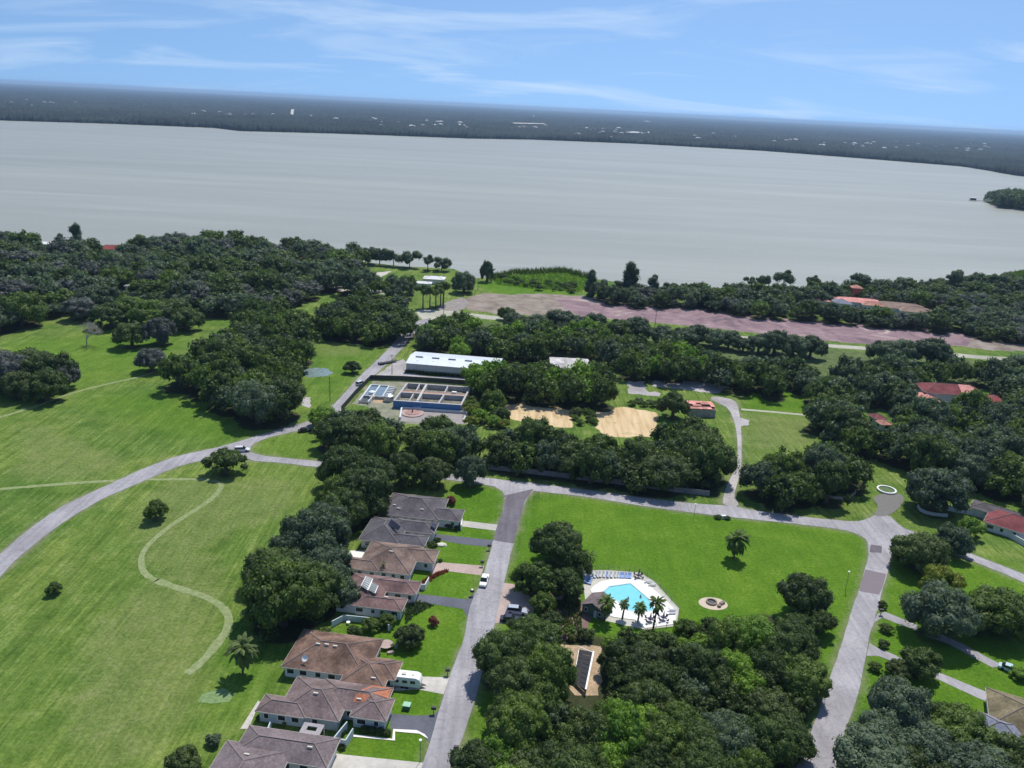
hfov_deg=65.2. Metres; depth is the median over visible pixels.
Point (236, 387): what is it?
oak tree
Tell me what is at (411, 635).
oak tree
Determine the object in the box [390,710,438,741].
driveway
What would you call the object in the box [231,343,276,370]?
oak tree
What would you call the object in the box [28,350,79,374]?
oak tree
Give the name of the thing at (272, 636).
shrub
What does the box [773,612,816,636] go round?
oak tree
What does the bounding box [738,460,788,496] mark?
oak tree
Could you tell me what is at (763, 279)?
pine tree
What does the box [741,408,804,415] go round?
field crossing
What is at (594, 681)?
solar yard
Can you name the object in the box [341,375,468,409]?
compound fence
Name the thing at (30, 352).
oak tree
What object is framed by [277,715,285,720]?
window
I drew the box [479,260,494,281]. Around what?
oak tree
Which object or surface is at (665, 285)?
cypress tree
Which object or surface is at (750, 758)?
oak tree
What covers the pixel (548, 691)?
oak tree
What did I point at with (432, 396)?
tank block
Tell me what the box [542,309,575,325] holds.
oak tree
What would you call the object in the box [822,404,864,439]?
oak tree
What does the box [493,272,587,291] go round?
marsh plants
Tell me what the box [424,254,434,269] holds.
pine tree
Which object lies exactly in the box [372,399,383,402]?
yard slab
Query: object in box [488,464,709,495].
perimeter wall
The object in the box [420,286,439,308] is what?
pine tree
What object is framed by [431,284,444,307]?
pine tree
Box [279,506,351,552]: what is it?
oak tree
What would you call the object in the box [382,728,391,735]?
shrub
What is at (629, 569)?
pool fence
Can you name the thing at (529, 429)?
oak tree
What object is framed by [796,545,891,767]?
road
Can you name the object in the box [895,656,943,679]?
driveway
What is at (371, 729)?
shrub
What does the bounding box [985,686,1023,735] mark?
detached house
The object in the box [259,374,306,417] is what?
oak tree
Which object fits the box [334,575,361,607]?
oak tree
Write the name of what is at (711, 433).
oak tree
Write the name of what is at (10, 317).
oak tree
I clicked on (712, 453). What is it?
oak tree
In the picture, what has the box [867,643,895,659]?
driveway
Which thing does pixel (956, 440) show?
oak tree
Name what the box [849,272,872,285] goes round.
pine tree
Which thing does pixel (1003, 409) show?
oak tree
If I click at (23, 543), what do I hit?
road
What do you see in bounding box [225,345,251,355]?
oak tree
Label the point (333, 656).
detached house
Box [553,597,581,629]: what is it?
oak tree
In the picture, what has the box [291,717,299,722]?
window
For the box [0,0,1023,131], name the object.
sky
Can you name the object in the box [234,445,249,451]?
parked car
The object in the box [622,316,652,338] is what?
oak tree
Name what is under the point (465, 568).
driveway
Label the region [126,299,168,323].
oak tree
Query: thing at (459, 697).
street
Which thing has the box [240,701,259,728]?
garden path
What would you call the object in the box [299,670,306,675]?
window
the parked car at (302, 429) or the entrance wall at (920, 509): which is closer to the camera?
the entrance wall at (920, 509)
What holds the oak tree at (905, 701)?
on the ground at (106, 647)
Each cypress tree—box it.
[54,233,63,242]
[67,222,81,240]
[583,269,596,297]
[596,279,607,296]
[622,261,640,285]
[647,274,659,288]
[660,282,669,289]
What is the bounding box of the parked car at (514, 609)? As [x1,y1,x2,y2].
[506,604,527,615]
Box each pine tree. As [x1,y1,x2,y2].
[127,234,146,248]
[362,246,373,263]
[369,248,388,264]
[385,250,402,265]
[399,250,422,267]
[413,283,429,307]
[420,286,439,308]
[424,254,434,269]
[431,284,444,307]
[433,256,451,270]
[434,281,450,305]
[743,276,756,284]
[755,275,770,284]
[772,270,795,284]
[806,275,821,282]
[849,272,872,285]
[887,277,908,288]
[945,269,964,283]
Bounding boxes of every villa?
[798,297,831,303]
[831,296,884,309]
[878,301,930,313]
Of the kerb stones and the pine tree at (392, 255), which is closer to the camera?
the kerb stones
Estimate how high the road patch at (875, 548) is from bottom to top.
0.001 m
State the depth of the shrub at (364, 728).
146.69 m
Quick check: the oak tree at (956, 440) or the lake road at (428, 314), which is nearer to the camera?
the oak tree at (956, 440)
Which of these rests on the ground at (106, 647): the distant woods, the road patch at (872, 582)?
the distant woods
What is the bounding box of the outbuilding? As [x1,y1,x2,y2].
[867,413,893,430]
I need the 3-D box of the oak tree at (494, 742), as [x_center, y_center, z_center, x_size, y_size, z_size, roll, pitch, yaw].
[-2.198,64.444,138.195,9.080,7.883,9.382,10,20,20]
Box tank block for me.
[393,383,470,410]
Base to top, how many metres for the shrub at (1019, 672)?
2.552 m
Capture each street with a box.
[247,452,1023,581]
[422,487,532,767]
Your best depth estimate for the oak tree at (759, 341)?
390.64 m
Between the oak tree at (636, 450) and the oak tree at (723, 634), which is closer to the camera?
the oak tree at (723, 634)
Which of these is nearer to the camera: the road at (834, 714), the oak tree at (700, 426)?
the road at (834, 714)
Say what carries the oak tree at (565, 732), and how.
on the ground at (106, 647)
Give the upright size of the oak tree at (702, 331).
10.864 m
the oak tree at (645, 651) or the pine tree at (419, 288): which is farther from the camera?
the pine tree at (419, 288)
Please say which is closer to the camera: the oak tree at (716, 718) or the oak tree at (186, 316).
the oak tree at (716, 718)
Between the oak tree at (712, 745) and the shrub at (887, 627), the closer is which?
the oak tree at (712, 745)
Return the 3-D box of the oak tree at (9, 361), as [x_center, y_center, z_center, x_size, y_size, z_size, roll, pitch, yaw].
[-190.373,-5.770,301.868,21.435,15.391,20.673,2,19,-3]
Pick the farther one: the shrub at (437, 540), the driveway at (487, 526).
the driveway at (487, 526)
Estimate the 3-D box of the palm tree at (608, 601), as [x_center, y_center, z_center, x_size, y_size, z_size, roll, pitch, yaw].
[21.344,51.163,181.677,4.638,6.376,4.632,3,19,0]
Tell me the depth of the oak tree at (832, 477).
239.28 m
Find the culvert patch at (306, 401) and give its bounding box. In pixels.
[302,397,310,407]
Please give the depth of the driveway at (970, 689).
166.85 m
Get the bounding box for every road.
[0,319,428,575]
[417,310,1005,359]
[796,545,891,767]
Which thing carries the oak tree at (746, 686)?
on the ground at (106, 647)
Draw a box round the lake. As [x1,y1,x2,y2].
[0,121,1023,289]
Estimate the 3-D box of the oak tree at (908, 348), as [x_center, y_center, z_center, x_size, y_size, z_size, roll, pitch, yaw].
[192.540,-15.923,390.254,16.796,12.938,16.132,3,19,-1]
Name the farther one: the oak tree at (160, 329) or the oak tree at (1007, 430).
the oak tree at (160, 329)
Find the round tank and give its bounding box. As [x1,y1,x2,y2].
[384,393,393,401]
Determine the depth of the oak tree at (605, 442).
258.68 m
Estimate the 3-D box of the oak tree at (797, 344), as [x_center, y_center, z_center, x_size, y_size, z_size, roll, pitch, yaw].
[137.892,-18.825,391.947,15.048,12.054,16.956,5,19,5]
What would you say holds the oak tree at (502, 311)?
on the ground at (106, 647)
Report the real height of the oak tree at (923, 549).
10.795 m
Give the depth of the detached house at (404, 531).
209.54 m
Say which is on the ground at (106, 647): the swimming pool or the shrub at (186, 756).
the shrub at (186, 756)
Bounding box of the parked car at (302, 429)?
[298,427,311,432]
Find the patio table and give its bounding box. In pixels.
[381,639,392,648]
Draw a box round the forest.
[0,83,1023,176]
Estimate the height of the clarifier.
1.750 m
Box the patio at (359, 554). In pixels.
[351,551,364,557]
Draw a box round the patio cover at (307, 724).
[299,722,324,734]
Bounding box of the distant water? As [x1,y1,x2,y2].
[834,122,1023,132]
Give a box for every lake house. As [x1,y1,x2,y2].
[98,245,116,251]
[413,281,432,286]
[422,275,445,283]
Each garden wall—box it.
[331,615,369,626]
[334,721,353,747]
[409,577,428,589]
[947,505,1023,545]
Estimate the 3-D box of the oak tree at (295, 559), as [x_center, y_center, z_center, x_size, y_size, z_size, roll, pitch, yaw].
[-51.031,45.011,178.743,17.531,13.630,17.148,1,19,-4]
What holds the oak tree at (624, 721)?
on the ground at (106, 647)
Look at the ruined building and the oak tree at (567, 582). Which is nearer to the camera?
the oak tree at (567, 582)
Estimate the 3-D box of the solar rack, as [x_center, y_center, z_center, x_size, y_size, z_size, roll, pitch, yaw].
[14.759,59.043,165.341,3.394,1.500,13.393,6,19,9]
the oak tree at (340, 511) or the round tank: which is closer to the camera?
the oak tree at (340, 511)
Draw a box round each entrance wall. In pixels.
[829,489,856,498]
[917,504,947,516]
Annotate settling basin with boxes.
[359,384,396,403]
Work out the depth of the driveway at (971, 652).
178.68 m
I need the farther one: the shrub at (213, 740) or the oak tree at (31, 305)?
the oak tree at (31, 305)
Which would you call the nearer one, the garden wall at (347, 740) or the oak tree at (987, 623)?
the garden wall at (347, 740)
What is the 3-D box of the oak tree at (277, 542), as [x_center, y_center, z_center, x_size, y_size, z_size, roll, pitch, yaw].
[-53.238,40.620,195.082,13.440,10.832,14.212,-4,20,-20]
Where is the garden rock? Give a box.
[437,542,446,546]
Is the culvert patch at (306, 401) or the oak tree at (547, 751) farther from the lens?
the culvert patch at (306, 401)
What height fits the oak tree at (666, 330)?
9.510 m
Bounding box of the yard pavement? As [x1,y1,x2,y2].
[377,359,464,379]
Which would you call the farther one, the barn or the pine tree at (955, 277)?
the pine tree at (955, 277)
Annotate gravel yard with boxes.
[626,381,660,395]
[652,380,729,392]
[740,418,748,425]
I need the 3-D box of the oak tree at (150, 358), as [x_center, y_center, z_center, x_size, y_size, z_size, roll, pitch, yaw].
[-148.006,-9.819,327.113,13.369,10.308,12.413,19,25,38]
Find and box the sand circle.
[699,597,727,609]
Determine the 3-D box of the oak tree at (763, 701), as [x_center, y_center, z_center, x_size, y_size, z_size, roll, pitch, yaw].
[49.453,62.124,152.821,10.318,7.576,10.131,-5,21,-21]
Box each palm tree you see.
[223,631,259,674]
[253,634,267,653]
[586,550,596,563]
[597,593,616,621]
[618,599,629,618]
[633,601,647,621]
[648,595,666,627]
[724,528,751,558]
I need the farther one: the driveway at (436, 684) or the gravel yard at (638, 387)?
the gravel yard at (638, 387)
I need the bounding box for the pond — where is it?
[304,368,332,377]
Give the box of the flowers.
[420,568,448,589]
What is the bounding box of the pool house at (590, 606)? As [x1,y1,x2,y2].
[581,591,614,620]
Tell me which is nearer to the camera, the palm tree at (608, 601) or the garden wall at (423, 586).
the palm tree at (608, 601)
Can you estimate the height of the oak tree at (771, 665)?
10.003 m
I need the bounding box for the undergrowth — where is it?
[671,619,722,638]
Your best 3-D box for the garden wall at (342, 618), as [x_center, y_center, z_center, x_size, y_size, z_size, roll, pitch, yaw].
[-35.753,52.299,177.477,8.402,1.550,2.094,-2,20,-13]
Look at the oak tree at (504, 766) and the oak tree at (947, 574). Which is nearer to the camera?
the oak tree at (504, 766)
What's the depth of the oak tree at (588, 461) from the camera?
244.68 m
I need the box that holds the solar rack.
[574,647,593,694]
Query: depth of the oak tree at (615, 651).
162.29 m
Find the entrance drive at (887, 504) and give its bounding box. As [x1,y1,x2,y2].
[874,494,903,515]
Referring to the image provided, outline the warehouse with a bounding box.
[406,351,502,374]
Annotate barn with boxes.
[549,357,588,369]
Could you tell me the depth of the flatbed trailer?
352.27 m
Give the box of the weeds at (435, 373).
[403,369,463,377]
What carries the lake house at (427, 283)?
on the ground at (106, 647)
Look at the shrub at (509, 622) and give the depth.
176.45 m
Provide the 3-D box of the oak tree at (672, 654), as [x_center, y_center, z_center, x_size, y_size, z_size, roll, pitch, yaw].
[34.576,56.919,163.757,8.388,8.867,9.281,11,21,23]
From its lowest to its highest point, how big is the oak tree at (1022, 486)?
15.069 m
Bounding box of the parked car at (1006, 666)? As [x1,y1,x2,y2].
[998,662,1014,673]
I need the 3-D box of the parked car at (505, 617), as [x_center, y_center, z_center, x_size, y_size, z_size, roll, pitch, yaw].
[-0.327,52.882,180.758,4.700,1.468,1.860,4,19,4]
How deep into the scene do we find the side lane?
280.15 m
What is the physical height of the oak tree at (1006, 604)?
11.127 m
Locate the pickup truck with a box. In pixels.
[479,573,488,586]
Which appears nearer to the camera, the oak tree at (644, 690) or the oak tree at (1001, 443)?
the oak tree at (644, 690)
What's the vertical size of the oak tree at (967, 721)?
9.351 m
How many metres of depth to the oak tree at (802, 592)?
183.15 m
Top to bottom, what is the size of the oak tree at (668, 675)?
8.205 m
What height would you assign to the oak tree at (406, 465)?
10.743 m
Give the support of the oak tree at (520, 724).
on the ground at (106, 647)
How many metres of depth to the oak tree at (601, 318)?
414.18 m
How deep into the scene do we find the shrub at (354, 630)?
172.35 m
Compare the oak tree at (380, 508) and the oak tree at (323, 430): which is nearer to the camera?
the oak tree at (380, 508)
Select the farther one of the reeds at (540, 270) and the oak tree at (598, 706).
the reeds at (540, 270)
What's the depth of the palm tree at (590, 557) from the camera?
200.31 m
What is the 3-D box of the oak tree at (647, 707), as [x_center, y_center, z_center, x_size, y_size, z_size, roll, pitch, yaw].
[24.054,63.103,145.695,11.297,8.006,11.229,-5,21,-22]
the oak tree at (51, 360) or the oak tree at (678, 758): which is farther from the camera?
the oak tree at (51, 360)
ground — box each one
[0,81,1023,767]
[983,198,1023,209]
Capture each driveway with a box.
[330,754,422,767]
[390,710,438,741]
[394,676,448,693]
[416,593,474,617]
[430,562,483,574]
[434,534,492,546]
[462,521,496,530]
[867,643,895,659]
[874,612,917,629]
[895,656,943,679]
[929,634,998,666]
[940,675,985,700]
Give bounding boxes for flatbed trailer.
[378,360,397,364]
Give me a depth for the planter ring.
254.67 m
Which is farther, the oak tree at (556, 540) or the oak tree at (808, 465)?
the oak tree at (808, 465)
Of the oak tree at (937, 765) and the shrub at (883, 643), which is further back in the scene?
the shrub at (883, 643)
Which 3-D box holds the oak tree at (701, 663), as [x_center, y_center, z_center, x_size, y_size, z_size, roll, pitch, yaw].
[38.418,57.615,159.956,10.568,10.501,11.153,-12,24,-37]
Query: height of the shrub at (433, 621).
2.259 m
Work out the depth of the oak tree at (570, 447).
249.67 m
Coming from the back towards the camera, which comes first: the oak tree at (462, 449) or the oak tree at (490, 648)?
the oak tree at (462, 449)
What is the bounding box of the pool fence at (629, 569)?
[595,566,679,628]
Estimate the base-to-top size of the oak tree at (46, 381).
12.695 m
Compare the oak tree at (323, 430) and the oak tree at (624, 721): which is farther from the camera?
the oak tree at (323, 430)
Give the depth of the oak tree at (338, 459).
232.08 m
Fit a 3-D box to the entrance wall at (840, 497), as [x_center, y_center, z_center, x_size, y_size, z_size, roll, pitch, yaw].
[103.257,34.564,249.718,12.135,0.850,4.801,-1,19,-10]
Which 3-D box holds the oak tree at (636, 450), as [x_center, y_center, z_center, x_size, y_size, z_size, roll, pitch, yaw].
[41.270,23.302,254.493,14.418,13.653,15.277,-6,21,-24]
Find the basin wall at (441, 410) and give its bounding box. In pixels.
[399,407,467,418]
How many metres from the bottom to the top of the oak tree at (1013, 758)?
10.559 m
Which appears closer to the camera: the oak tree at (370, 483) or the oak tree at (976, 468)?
the oak tree at (370, 483)
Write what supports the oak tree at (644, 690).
on the ground at (106, 647)
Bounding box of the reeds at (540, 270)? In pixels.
[489,266,588,280]
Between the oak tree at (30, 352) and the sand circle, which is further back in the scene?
the oak tree at (30, 352)
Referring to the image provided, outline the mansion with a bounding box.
[914,382,1001,404]
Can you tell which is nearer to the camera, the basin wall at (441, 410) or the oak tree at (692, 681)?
the oak tree at (692, 681)
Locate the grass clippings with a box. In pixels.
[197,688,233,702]
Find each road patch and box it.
[493,489,532,542]
[859,569,885,593]
[870,545,881,552]
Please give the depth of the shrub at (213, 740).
141.75 m
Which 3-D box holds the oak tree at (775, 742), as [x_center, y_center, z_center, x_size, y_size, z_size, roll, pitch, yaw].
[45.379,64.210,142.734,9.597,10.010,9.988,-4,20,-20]
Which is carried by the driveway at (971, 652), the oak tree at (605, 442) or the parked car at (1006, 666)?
the parked car at (1006, 666)
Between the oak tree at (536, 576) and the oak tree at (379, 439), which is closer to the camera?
the oak tree at (536, 576)
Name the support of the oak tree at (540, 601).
on the ground at (106, 647)
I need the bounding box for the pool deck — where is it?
[591,578,675,628]
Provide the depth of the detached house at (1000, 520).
232.01 m
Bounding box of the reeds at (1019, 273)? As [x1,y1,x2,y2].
[1003,269,1023,277]
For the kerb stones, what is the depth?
146.79 m
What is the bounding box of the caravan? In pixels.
[394,670,426,688]
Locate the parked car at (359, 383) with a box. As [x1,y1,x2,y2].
[355,380,363,385]
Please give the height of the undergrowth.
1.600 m
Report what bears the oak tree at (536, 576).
on the ground at (106, 647)
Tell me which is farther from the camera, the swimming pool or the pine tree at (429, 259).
the pine tree at (429, 259)
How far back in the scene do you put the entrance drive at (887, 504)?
246.37 m
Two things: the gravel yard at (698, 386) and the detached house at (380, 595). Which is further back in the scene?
the gravel yard at (698, 386)
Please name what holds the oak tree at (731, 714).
on the ground at (106, 647)
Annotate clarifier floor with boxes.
[399,411,464,423]
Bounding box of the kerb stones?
[353,729,426,739]
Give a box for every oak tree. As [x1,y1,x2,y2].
[0,231,18,240]
[0,278,35,295]
[0,291,48,325]
[0,305,20,331]
[0,349,28,378]
[0,370,31,397]
[12,346,49,372]
[20,366,71,401]
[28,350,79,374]
[55,365,80,384]
[60,296,98,319]
[74,284,124,304]
[86,301,128,327]
[110,320,144,346]
[113,294,141,323]
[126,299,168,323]
[133,347,166,371]
[141,316,177,344]
[142,498,168,520]
[156,297,192,317]
[168,306,205,329]
[196,351,224,368]
[200,357,241,387]
[200,446,249,475]
[204,336,242,353]
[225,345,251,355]
[226,378,260,418]
[229,381,282,423]
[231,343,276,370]
[238,554,328,632]
[239,546,298,581]
[241,553,317,620]
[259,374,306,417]
[267,530,304,557]
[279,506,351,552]
[296,500,353,527]
[300,544,355,578]
[302,559,345,618]
[307,405,335,425]
[313,416,352,445]
[314,443,366,484]
[314,474,342,501]
[320,486,370,526]
[327,413,370,447]
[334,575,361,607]
[336,464,393,509]
[342,360,361,372]
[354,452,396,481]
[356,407,381,423]
[359,419,399,458]
[367,495,389,518]
[389,451,424,488]
[392,622,425,650]
[418,429,465,462]
[418,455,453,490]
[419,414,456,429]
[433,426,472,462]
[447,737,502,767]
[448,342,472,355]
[451,270,475,292]
[452,455,488,487]
[469,628,527,682]
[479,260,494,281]
[479,389,506,409]
[480,733,515,764]
[484,653,540,698]
[484,688,552,741]
[487,691,554,751]
[489,407,510,419]
[494,761,519,767]
[497,307,515,317]
[499,748,536,767]
[502,312,525,325]
[502,632,543,656]
[508,560,555,595]
[511,613,563,644]
[513,415,553,444]
[523,680,563,716]
[524,313,549,322]
[524,737,574,767]
[526,640,578,703]
[528,520,582,567]
[528,591,556,612]
[533,438,570,471]
[539,425,578,467]
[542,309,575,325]
[547,748,598,767]
[550,566,584,604]
[553,439,585,472]
[553,597,581,629]
[553,722,578,746]
[558,544,592,574]
[566,742,608,767]
[569,444,611,484]
[572,314,594,321]
[572,709,619,746]
[578,433,618,452]
[585,312,607,324]
[592,695,617,714]
[595,697,650,756]
[596,637,635,674]
[596,736,628,767]
[605,665,644,691]
[606,319,634,336]
[620,434,655,466]
[621,755,655,767]
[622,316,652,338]
[623,677,676,713]
[625,638,664,677]
[628,739,676,767]
[636,701,658,726]
[637,451,692,491]
[641,659,685,697]
[642,708,685,756]
[650,324,674,341]
[655,390,691,418]
[661,642,698,665]
[664,428,706,458]
[664,699,709,725]
[670,744,730,767]
[671,326,699,342]
[673,754,683,762]
[675,671,713,710]
[676,644,733,685]
[681,718,717,749]
[681,731,738,767]
[683,426,718,438]
[686,434,739,482]
[687,641,703,648]
[688,324,710,343]
[692,421,721,437]
[698,710,736,728]
[702,619,745,652]
[705,328,725,348]
[708,665,742,705]
[715,718,763,758]
[717,708,747,722]
[718,330,740,348]
[720,613,776,653]
[720,647,756,687]
[728,745,772,767]
[735,337,754,352]
[735,669,768,694]
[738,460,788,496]
[741,712,798,767]
[745,647,791,689]
[745,685,800,717]
[747,332,771,353]
[757,625,804,656]
[760,452,805,475]
[762,329,789,354]
[765,710,819,767]
[772,617,821,660]
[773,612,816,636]
[775,571,834,613]
[781,652,833,700]
[784,334,809,356]
[785,471,824,504]
[796,454,811,467]
[800,443,847,471]
[804,334,828,357]
[806,459,852,505]
[806,607,838,632]
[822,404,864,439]
[831,418,875,446]
[831,720,914,767]
[853,708,908,738]
[862,758,905,767]
[864,340,901,358]
[865,674,932,728]
[889,530,951,577]
[894,718,953,764]
[895,338,924,360]
[897,578,985,639]
[898,646,943,681]
[898,741,940,767]
[902,431,950,470]
[903,396,958,427]
[904,467,976,512]
[907,424,950,440]
[910,337,953,363]
[917,564,967,589]
[918,436,959,469]
[926,760,955,767]
[927,349,958,363]
[928,700,954,722]
[929,702,999,746]
[933,521,975,556]
[939,736,986,766]
[940,429,964,446]
[945,742,1020,767]
[947,451,994,486]
[950,388,992,411]
[955,515,987,534]
[957,437,1006,465]
[967,582,1023,643]
[970,597,1002,633]
[976,400,1011,426]
[981,433,1011,451]
[986,273,1011,283]
[989,357,1019,367]
[990,424,1022,437]
[992,450,1023,473]
[993,731,1023,763]
[1002,432,1023,457]
[1003,748,1023,767]
[1007,353,1023,365]
[1017,406,1023,419]
[1021,478,1023,490]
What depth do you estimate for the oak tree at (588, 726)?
140.43 m
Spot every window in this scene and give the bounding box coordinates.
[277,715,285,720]
[286,668,294,673]
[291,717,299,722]
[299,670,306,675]
[327,674,335,679]
[355,607,363,611]
[356,719,366,724]
[373,721,378,726]
[986,524,993,529]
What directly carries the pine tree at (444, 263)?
on the ground at (106, 647)
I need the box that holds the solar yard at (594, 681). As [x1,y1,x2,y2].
[561,644,601,694]
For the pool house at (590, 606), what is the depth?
183.93 m
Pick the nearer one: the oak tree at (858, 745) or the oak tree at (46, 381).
the oak tree at (858, 745)
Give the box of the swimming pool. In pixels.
[602,582,654,611]
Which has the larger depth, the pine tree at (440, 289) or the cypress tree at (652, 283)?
the cypress tree at (652, 283)
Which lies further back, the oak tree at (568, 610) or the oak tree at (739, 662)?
the oak tree at (568, 610)
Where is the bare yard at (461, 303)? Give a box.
[438,297,469,311]
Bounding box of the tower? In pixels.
[850,285,862,297]
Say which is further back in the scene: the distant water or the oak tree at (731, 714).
the distant water
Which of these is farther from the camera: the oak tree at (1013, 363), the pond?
the oak tree at (1013, 363)
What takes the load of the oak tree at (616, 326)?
on the ground at (106, 647)
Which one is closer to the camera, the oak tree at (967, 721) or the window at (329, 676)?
the oak tree at (967, 721)
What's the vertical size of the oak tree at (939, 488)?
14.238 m
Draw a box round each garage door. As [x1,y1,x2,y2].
[328,751,335,767]
[384,710,391,728]
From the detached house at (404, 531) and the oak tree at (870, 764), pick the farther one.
the detached house at (404, 531)
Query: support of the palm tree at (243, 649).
on the ground at (106, 647)
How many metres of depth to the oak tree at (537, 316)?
406.41 m
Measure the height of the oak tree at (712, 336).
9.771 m
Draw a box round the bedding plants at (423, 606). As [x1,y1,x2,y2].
[404,600,433,623]
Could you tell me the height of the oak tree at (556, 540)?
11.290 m
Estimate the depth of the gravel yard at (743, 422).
305.90 m
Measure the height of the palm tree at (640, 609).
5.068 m
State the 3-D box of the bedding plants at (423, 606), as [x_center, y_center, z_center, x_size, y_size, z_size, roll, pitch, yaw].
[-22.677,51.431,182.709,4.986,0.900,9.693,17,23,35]
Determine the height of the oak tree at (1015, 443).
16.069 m
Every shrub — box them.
[44,581,62,594]
[163,743,203,767]
[204,733,220,747]
[258,625,280,641]
[311,626,333,632]
[338,744,346,749]
[346,625,362,635]
[359,725,369,733]
[361,617,379,632]
[367,726,375,734]
[374,727,382,734]
[379,613,396,628]
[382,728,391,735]
[427,541,437,548]
[428,615,438,625]
[433,537,440,542]
[446,495,455,504]
[505,616,522,628]
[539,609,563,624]
[675,618,699,637]
[699,616,717,630]
[867,661,883,671]
[877,638,889,648]
[878,600,887,607]
[878,622,894,633]
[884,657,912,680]
[1008,665,1023,681]
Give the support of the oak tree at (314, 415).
on the ground at (106, 647)
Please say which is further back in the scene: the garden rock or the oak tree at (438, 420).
the oak tree at (438, 420)
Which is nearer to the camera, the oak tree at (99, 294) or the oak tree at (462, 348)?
the oak tree at (462, 348)
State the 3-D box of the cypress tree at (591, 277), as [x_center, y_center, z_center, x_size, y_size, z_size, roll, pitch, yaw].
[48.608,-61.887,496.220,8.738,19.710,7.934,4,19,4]
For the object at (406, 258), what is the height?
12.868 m
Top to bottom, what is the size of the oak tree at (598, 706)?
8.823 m
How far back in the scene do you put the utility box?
152.85 m
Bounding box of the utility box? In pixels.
[402,701,411,710]
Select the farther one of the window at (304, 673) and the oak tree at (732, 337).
the oak tree at (732, 337)
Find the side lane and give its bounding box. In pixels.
[711,397,741,506]
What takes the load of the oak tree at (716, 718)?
on the ground at (106, 647)
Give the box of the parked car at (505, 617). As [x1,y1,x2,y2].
[500,613,518,622]
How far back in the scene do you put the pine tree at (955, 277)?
557.18 m
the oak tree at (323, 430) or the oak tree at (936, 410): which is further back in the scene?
the oak tree at (936, 410)
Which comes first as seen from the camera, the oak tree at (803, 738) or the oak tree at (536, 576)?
the oak tree at (803, 738)
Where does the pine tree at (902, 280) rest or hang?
on the ground at (106, 647)
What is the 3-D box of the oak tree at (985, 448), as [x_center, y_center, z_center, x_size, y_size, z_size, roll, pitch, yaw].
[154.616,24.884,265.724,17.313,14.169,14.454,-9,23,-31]
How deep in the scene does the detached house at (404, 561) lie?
196.64 m
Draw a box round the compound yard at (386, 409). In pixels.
[352,380,472,424]
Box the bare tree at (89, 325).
[78,321,103,346]
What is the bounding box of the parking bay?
[495,583,533,622]
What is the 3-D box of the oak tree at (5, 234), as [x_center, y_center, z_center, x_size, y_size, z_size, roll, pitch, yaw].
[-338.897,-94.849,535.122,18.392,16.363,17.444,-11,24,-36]
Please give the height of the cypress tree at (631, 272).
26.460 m
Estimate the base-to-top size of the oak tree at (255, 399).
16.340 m
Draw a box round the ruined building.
[687,400,715,417]
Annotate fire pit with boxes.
[706,598,716,605]
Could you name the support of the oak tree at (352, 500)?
on the ground at (106, 647)
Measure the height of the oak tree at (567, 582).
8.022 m
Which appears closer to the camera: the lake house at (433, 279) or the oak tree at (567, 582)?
the oak tree at (567, 582)
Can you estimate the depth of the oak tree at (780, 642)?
165.03 m
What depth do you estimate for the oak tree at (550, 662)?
154.55 m
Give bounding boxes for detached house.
[209,724,340,767]
[255,675,395,730]
[280,628,402,686]
[336,573,421,619]
[349,540,439,579]
[358,516,438,547]
[386,492,464,528]
[970,499,1023,539]
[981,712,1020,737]
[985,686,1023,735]
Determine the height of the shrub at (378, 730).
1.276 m
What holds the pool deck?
on the pool yard at (625, 622)
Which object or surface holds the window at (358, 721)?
in the detached house at (330, 704)
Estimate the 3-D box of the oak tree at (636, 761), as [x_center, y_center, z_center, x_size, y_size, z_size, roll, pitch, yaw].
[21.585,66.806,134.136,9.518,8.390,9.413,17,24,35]
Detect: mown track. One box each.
[0,370,157,417]
[0,478,223,581]
[153,578,232,674]
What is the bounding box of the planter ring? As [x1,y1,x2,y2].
[876,485,896,494]
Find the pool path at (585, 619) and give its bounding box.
[533,593,591,639]
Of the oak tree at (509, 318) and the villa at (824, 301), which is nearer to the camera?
the oak tree at (509, 318)
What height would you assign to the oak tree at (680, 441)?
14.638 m
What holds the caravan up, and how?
on the driveway at (436, 684)
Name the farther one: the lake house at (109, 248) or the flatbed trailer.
the lake house at (109, 248)
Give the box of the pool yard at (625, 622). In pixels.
[583,570,678,629]
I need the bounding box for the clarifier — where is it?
[402,409,423,416]
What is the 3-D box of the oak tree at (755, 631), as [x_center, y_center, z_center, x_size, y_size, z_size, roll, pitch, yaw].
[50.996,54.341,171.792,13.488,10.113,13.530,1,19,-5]
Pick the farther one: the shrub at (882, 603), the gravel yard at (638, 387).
the gravel yard at (638, 387)
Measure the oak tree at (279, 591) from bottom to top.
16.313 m
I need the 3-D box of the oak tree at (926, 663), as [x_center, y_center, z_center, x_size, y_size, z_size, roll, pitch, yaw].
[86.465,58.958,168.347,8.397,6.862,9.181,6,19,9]

